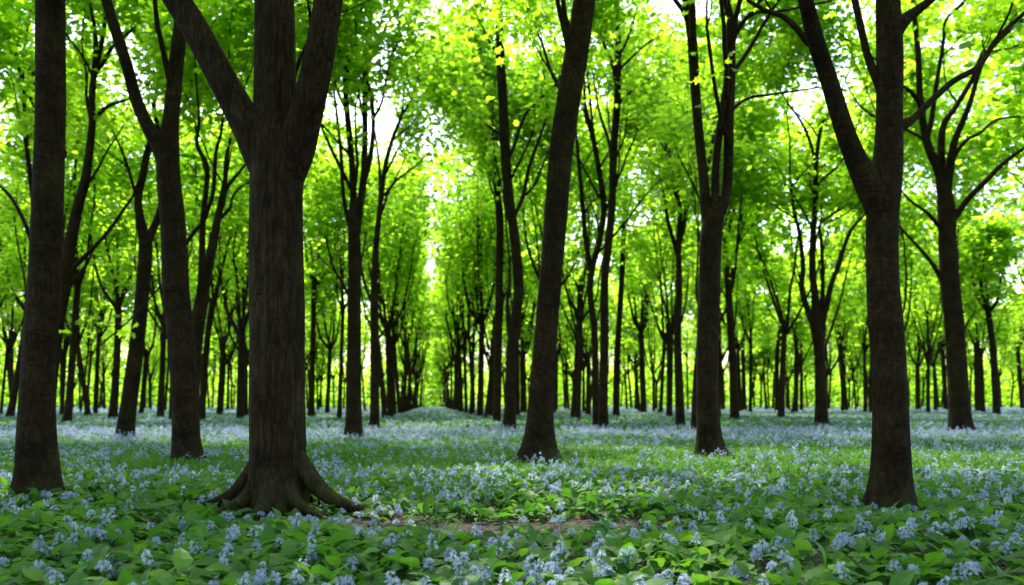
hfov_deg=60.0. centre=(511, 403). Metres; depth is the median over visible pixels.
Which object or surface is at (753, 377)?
tree
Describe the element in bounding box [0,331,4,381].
tree
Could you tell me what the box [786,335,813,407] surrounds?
tree
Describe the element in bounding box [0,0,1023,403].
sky
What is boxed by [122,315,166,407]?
tree
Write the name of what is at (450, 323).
tree
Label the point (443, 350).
tree
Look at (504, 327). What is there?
tree
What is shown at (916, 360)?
tree
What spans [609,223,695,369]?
tree
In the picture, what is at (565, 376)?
tree
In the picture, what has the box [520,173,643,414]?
tree
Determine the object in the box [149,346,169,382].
tree
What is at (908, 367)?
tree
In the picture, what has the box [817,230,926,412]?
tree
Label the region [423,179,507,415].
tree
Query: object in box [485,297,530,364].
tree
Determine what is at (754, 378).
tree
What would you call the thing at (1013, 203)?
tree
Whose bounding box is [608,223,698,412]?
tree
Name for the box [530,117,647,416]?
tree
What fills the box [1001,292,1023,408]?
tree
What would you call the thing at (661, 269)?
tree
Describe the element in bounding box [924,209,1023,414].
tree
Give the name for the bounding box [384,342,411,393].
tree
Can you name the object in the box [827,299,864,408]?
tree
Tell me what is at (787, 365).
tree
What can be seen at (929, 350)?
tree
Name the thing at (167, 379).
tree
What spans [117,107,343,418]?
tree
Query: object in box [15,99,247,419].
tree
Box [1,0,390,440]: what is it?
tree
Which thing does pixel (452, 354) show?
tree
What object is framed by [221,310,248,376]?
tree
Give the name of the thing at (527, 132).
tree
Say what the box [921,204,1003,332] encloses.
tree
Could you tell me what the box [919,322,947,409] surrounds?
tree
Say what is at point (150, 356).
tree
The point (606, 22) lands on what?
tree
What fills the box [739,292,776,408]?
tree
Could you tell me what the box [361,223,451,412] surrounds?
tree
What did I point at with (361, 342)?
tree
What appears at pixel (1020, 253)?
tree
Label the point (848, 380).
tree
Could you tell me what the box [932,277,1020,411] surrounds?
tree
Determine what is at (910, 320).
tree
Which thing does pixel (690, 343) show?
tree
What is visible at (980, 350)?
tree
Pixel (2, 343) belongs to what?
tree
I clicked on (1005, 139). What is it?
tree
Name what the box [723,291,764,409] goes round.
tree
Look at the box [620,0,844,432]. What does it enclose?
tree
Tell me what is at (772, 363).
tree
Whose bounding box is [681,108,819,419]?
tree
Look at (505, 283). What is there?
tree
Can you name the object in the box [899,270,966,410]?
tree
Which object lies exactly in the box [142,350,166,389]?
tree
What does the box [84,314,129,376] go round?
tree
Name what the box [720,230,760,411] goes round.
tree
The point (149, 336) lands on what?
tree
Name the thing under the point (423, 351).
tree
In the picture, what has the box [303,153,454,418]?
tree
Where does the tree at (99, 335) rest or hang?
on the ground at (465, 524)
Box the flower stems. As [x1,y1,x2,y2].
[2,463,1023,584]
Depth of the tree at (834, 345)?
177.75 m
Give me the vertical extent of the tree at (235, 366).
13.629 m
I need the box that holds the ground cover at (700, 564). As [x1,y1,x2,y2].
[0,406,1023,584]
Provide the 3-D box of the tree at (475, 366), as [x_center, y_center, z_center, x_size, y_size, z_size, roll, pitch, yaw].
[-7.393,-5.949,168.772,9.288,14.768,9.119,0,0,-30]
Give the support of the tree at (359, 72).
on the ground at (465, 524)
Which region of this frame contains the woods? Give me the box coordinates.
[0,333,1023,407]
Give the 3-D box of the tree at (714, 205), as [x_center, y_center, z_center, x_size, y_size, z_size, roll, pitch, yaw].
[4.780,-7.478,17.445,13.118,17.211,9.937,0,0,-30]
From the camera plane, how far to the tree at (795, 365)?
87.08 m
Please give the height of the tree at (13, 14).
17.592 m
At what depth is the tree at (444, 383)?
174.33 m
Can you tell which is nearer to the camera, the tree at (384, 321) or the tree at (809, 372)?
the tree at (384, 321)
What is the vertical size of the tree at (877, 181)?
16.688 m
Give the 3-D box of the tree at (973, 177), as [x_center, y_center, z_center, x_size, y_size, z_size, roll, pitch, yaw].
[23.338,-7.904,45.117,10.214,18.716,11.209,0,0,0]
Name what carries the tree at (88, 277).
on the ground at (465, 524)
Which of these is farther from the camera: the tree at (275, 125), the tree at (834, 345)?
the tree at (834, 345)
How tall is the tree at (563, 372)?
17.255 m
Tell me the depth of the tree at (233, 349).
79.23 m
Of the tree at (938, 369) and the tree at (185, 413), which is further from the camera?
the tree at (938, 369)
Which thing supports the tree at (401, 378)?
on the ground at (465, 524)
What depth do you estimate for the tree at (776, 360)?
91.75 m
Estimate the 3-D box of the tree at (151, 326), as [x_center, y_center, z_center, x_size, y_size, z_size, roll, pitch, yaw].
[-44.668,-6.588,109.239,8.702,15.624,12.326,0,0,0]
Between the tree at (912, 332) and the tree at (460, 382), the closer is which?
the tree at (460, 382)
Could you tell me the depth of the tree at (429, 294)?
95.95 m
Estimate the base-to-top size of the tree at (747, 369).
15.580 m
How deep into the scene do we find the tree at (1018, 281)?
93.11 m
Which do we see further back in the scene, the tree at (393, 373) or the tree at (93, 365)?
the tree at (93, 365)
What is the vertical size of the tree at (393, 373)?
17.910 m
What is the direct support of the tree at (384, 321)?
on the ground at (465, 524)
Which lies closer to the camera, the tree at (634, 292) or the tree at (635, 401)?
the tree at (634, 292)
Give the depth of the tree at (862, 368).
174.62 m
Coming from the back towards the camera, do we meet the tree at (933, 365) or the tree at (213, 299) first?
the tree at (933, 365)
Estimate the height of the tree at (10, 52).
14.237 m
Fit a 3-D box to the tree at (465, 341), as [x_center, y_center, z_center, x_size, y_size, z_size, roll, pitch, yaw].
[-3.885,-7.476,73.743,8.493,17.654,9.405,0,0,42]
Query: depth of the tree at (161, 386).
56.16 m
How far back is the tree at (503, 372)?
128.78 m
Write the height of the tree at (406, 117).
15.064 m
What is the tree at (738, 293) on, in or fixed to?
on the ground at (465, 524)
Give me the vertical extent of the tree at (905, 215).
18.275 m
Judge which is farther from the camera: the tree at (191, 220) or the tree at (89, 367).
the tree at (89, 367)
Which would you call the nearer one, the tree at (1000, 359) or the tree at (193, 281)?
the tree at (193, 281)
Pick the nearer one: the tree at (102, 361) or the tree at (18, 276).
the tree at (18, 276)
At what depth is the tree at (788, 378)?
116.51 m
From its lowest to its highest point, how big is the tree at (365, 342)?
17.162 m
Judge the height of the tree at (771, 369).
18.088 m
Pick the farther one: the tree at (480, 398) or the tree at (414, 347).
the tree at (414, 347)
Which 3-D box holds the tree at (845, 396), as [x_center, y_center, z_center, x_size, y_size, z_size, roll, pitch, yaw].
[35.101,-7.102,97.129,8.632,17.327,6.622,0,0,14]
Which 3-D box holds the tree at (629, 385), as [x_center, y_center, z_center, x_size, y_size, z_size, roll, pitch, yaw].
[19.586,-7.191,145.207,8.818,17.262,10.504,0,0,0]
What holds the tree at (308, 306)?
on the ground at (465, 524)
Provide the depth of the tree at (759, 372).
158.72 m
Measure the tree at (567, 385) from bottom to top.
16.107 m
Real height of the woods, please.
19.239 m
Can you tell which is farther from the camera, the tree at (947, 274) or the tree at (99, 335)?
the tree at (99, 335)
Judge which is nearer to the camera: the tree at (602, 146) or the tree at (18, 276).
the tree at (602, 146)
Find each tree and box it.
[0,0,33,82]
[0,0,132,239]
[0,13,181,421]
[0,16,143,296]
[0,154,20,238]
[0,165,84,417]
[0,180,125,416]
[0,182,28,413]
[0,184,29,317]
[0,248,26,391]
[0,287,21,335]
[0,292,24,396]
[0,323,9,355]
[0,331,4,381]
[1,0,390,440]
[4,237,114,415]
[7,0,66,500]
[8,0,307,399]
[10,298,22,358]
[12,0,305,436]
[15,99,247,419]
[57,345,81,389]
[59,283,106,411]
[62,308,106,408]
[62,337,100,407]
[65,130,183,418]
[72,290,127,396]
[79,251,119,411]
[80,309,114,407]
[80,343,124,407]
[82,299,132,408]
[83,212,153,413]
[83,349,101,403]
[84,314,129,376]
[90,179,246,416]
[98,221,161,413]
[101,0,211,465]
[105,310,159,369]
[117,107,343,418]
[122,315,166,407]
[122,324,159,407]
[124,297,159,409]
[126,98,248,420]
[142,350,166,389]
[148,277,193,409]
[149,257,229,379]
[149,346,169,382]
[155,253,196,319]
[159,221,246,414]
[162,0,387,519]
[191,189,248,413]
[194,185,334,415]
[196,246,248,412]
[201,18,388,258]
[202,330,229,407]
[202,351,219,384]
[204,332,236,407]
[209,333,236,361]
[211,301,248,408]
[211,352,236,407]
[212,302,248,408]
[212,349,237,406]
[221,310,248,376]
[230,0,369,75]
[247,0,460,438]
[303,151,367,416]
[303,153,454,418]
[303,231,362,413]
[304,260,330,360]
[305,286,346,410]
[305,301,310,351]
[305,302,340,396]
[305,319,323,408]
[305,320,339,407]
[309,118,445,416]
[315,305,346,407]
[315,350,331,407]
[319,2,487,428]
[322,310,369,408]
[330,141,472,415]
[332,181,454,413]
[335,202,439,413]
[335,262,382,410]
[344,317,369,369]
[345,145,461,415]
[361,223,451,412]
[361,247,448,411]
[361,308,399,407]
[379,229,439,411]
[379,283,442,409]
[379,297,437,407]
[384,246,446,410]
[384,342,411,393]
[385,268,433,410]
[396,345,403,403]
[397,129,533,417]
[398,312,430,408]
[399,310,437,407]
[399,313,433,406]
[401,0,582,421]
[403,0,663,429]
[411,338,433,406]
[420,200,509,414]
[422,201,509,412]
[422,235,478,411]
[422,269,472,410]
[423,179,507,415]
[423,270,489,409]
[423,331,450,407]
[424,312,465,408]
[424,314,453,408]
[425,141,525,415]
[426,141,570,414]
[427,266,494,411]
[429,292,478,409]
[430,336,453,407]
[431,337,449,406]
[442,344,453,407]
[443,132,540,415]
[448,287,510,376]
[452,38,666,286]
[461,0,616,466]
[461,333,484,383]
[463,3,674,420]
[467,335,489,404]
[476,28,710,427]
[477,315,519,398]
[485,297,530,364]
[487,249,571,344]
[493,264,537,412]
[502,293,536,397]
[508,0,699,429]
[519,309,572,395]
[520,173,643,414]
[522,208,587,412]
[525,260,609,386]
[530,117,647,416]
[534,303,576,409]
[555,0,786,424]
[557,315,590,409]
[558,314,588,408]
[558,337,590,407]
[559,266,617,411]
[564,288,623,400]
[569,324,590,379]
[587,293,624,384]
[590,328,612,367]
[595,26,673,415]
[596,223,663,411]
[596,261,667,410]
[599,281,636,408]
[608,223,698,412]
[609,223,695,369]
[609,330,652,408]
[609,354,631,406]
[612,294,665,408]
[616,145,701,416]
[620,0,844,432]
[622,13,815,324]
[622,330,656,379]
[623,261,695,411]
[634,0,951,455]
[642,215,766,416]
[644,299,695,408]
[644,327,673,395]
[654,287,696,409]
[664,310,726,355]
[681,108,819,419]
[681,316,696,369]
[689,316,740,361]
[693,294,748,409]
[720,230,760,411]
[720,231,796,411]
[721,339,767,402]
[722,0,962,426]
[722,321,761,374]
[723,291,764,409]
[723,328,761,407]
[729,114,867,416]
[736,113,956,356]
[738,322,774,397]
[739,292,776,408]
[740,329,768,407]
[746,0,1023,511]
[751,0,1023,431]
[752,304,781,408]
[753,252,846,412]
[753,257,819,411]
[753,329,779,407]
[758,359,774,406]
[761,251,804,410]
[763,310,812,409]
[773,270,830,410]
[777,228,865,391]
[785,348,805,407]
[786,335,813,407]
[796,49,964,314]
[802,190,938,331]
[803,342,814,406]
[808,314,845,408]
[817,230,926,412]
[825,237,915,412]
[825,261,865,410]
[825,266,862,411]
[826,341,836,404]
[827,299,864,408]
[829,300,869,408]
[831,334,869,407]
[832,345,862,406]
[846,303,869,408]
[846,356,861,406]
[850,336,869,399]
[858,287,921,347]
[860,281,939,343]
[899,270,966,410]
[900,40,1023,293]
[900,209,1023,411]
[904,279,943,409]
[905,328,922,376]
[906,327,922,364]
[907,312,937,408]
[907,351,924,406]
[907,357,939,406]
[909,0,1023,224]
[911,277,979,369]
[912,345,931,406]
[914,242,1022,411]
[914,333,940,407]
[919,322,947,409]
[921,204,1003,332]
[921,337,942,407]
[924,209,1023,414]
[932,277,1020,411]
[958,134,1023,278]
[964,314,999,408]
[966,305,1023,377]
[983,319,1020,407]
[990,203,1023,300]
[997,325,1023,387]
[998,343,1023,407]
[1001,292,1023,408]
[1003,13,1023,116]
[1003,293,1023,347]
[1006,0,1023,17]
[1008,262,1023,302]
[1008,358,1023,380]
[1012,234,1023,288]
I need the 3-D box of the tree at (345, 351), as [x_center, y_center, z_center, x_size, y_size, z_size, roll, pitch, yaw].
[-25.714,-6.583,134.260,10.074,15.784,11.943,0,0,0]
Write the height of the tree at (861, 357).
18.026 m
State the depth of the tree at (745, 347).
141.94 m
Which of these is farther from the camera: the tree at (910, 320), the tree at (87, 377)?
the tree at (87, 377)
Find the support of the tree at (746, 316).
on the ground at (465, 524)
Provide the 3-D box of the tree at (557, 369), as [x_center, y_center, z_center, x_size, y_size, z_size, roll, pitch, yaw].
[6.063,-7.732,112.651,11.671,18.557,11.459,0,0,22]
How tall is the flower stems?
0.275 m
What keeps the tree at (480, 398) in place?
on the ground at (465, 524)
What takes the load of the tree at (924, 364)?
on the ground at (465, 524)
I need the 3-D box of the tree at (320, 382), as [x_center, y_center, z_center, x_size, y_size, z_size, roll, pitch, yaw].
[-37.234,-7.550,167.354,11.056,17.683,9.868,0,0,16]
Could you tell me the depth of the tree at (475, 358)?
164.47 m
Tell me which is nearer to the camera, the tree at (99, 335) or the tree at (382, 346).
the tree at (99, 335)
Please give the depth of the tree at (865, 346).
86.63 m
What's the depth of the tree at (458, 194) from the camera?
55.48 m
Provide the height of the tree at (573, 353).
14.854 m
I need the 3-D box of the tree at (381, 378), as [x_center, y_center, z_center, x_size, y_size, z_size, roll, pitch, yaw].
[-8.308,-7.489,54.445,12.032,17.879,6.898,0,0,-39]
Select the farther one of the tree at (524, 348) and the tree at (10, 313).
the tree at (10, 313)
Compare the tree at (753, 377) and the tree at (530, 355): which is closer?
the tree at (530, 355)
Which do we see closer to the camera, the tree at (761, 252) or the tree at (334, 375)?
the tree at (761, 252)
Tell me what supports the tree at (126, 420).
on the ground at (465, 524)
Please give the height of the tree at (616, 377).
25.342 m
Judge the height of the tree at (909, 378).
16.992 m
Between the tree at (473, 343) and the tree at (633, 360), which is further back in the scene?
the tree at (633, 360)
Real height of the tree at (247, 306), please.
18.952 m
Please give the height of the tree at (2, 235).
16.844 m
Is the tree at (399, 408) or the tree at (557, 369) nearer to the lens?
the tree at (399, 408)
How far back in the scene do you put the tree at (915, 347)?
130.56 m
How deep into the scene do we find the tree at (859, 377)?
194.10 m
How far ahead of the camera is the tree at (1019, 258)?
85.08 m
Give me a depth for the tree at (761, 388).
177.95 m
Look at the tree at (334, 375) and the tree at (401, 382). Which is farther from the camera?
the tree at (401, 382)
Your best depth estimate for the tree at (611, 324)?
101.11 m
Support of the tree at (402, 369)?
on the ground at (465, 524)
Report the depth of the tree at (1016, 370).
187.82 m
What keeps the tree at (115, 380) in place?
on the ground at (465, 524)
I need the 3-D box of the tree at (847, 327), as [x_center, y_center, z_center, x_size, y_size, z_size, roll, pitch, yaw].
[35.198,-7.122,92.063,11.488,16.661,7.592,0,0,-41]
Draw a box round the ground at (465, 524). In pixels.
[0,404,1023,584]
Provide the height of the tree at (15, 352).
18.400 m
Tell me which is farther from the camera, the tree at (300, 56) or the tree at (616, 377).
the tree at (616, 377)
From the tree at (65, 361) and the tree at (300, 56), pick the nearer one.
the tree at (300, 56)
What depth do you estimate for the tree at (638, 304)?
86.98 m
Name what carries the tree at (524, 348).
on the ground at (465, 524)
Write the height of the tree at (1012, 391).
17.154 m
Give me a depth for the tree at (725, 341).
127.74 m
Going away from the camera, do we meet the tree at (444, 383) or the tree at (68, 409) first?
the tree at (68, 409)
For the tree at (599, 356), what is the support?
on the ground at (465, 524)
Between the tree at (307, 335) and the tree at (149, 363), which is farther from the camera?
the tree at (149, 363)
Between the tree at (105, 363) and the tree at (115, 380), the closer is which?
the tree at (115, 380)
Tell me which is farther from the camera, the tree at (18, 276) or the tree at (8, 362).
the tree at (8, 362)
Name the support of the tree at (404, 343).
on the ground at (465, 524)
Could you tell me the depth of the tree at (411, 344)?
124.83 m
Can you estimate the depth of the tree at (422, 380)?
183.62 m
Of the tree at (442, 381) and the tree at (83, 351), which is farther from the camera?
the tree at (442, 381)
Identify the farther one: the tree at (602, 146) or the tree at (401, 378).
the tree at (401, 378)
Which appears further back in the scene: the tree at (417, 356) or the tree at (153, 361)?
the tree at (153, 361)
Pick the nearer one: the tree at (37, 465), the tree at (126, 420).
the tree at (37, 465)
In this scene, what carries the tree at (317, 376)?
on the ground at (465, 524)
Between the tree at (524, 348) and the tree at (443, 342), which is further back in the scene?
the tree at (443, 342)
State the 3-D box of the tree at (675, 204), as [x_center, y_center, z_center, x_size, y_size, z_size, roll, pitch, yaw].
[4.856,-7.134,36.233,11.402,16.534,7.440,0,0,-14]
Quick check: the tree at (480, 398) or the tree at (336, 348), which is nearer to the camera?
the tree at (480, 398)
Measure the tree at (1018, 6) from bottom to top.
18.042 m
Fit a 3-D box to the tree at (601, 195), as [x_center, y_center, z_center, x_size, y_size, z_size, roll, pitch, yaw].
[3.616,-5.831,32.386,7.455,13.909,6.680,0,0,-44]
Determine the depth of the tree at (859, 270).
62.33 m
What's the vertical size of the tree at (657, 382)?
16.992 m
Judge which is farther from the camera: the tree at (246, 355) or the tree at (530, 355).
the tree at (530, 355)
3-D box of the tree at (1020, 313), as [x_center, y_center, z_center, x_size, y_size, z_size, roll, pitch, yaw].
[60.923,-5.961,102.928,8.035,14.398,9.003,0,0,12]
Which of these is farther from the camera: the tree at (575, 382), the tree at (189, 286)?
the tree at (189, 286)
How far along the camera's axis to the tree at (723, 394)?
108.87 m
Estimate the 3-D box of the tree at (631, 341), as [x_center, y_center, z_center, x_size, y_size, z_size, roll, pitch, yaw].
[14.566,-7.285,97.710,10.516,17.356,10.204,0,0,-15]
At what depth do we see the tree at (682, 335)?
116.05 m
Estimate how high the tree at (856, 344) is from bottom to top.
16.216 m
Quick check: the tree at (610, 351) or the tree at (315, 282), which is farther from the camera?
the tree at (610, 351)
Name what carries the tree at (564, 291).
on the ground at (465, 524)
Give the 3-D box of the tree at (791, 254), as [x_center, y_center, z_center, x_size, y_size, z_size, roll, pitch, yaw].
[20.134,-8.202,55.740,13.016,18.877,8.602,0,0,-2]
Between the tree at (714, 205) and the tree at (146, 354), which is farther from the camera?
the tree at (146, 354)
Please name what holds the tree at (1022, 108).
on the ground at (465, 524)
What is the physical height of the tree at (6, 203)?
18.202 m
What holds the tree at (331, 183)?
on the ground at (465, 524)
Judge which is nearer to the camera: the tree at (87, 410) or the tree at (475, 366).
the tree at (87, 410)
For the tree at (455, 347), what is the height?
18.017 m
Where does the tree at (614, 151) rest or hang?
on the ground at (465, 524)
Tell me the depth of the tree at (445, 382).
151.66 m
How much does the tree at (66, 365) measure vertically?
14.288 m
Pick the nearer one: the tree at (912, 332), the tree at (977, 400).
the tree at (977, 400)
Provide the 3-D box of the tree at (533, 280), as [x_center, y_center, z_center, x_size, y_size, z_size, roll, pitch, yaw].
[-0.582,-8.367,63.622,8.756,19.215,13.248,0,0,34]
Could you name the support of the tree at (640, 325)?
on the ground at (465, 524)
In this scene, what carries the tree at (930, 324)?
on the ground at (465, 524)
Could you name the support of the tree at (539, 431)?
on the ground at (465, 524)
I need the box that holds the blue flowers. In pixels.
[0,406,1023,584]
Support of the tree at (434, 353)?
on the ground at (465, 524)
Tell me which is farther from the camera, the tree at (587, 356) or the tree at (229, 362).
the tree at (229, 362)
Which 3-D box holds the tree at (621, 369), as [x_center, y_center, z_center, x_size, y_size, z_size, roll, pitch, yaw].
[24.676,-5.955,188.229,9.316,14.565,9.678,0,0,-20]
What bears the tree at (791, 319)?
on the ground at (465, 524)
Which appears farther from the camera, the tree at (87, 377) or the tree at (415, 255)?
the tree at (87, 377)
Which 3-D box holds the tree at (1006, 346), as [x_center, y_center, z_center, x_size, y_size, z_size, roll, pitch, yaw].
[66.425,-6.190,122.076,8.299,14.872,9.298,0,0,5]
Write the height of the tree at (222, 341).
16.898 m
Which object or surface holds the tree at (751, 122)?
on the ground at (465, 524)
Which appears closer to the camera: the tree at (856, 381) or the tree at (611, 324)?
the tree at (611, 324)
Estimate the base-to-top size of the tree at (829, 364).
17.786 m
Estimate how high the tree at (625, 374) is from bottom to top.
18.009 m
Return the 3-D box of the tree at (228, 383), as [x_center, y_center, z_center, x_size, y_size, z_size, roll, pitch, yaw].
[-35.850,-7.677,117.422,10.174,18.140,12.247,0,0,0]
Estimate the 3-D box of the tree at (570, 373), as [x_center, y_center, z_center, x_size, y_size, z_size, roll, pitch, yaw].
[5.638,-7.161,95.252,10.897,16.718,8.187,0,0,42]
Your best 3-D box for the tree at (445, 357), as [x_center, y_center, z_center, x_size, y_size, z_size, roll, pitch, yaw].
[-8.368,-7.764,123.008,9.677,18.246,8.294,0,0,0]
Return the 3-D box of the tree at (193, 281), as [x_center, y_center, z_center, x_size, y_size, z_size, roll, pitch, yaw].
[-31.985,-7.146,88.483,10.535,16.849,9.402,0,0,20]
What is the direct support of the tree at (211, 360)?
on the ground at (465, 524)
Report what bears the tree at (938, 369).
on the ground at (465, 524)
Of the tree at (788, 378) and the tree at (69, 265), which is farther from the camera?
the tree at (788, 378)
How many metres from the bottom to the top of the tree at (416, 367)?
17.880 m
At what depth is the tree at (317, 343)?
108.03 m
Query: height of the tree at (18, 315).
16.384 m
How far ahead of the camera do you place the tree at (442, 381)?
193.67 m
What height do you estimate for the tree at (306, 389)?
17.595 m
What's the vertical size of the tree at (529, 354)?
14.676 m
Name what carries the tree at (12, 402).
on the ground at (465, 524)
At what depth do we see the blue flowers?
11.31 m
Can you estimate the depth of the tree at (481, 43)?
41.38 m
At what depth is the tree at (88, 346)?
83.10 m
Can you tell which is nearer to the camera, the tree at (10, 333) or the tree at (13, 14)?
the tree at (13, 14)
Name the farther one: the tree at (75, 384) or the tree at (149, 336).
the tree at (75, 384)
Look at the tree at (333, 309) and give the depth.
78.73 m
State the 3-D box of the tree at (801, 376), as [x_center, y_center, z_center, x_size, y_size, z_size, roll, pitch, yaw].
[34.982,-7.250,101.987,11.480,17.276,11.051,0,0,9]
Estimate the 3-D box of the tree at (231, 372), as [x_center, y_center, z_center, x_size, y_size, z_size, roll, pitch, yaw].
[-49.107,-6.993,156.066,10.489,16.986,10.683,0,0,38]
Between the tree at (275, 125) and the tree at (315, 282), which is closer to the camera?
the tree at (275, 125)
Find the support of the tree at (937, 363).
on the ground at (465, 524)
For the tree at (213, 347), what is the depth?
144.94 m
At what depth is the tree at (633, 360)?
181.78 m
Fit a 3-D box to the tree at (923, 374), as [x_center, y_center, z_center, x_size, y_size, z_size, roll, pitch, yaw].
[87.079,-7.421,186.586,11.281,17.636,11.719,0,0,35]
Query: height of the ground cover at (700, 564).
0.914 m
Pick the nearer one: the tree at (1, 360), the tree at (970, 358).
the tree at (970, 358)
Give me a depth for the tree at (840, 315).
69.55 m
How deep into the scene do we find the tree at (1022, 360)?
169.07 m
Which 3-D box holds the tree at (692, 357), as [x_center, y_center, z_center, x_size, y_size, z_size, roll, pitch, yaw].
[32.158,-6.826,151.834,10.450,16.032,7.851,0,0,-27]
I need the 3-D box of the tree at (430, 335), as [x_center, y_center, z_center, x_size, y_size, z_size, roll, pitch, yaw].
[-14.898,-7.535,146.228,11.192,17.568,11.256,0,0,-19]
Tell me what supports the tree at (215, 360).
on the ground at (465, 524)
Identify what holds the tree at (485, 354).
on the ground at (465, 524)
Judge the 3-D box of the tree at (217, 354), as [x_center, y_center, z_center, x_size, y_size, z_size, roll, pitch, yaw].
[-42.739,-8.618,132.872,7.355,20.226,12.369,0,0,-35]
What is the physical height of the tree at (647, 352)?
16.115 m
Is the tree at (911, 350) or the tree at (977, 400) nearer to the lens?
the tree at (977, 400)
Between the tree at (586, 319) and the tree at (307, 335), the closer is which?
the tree at (586, 319)
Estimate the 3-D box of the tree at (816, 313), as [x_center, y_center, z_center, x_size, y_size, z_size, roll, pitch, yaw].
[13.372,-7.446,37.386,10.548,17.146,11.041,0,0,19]

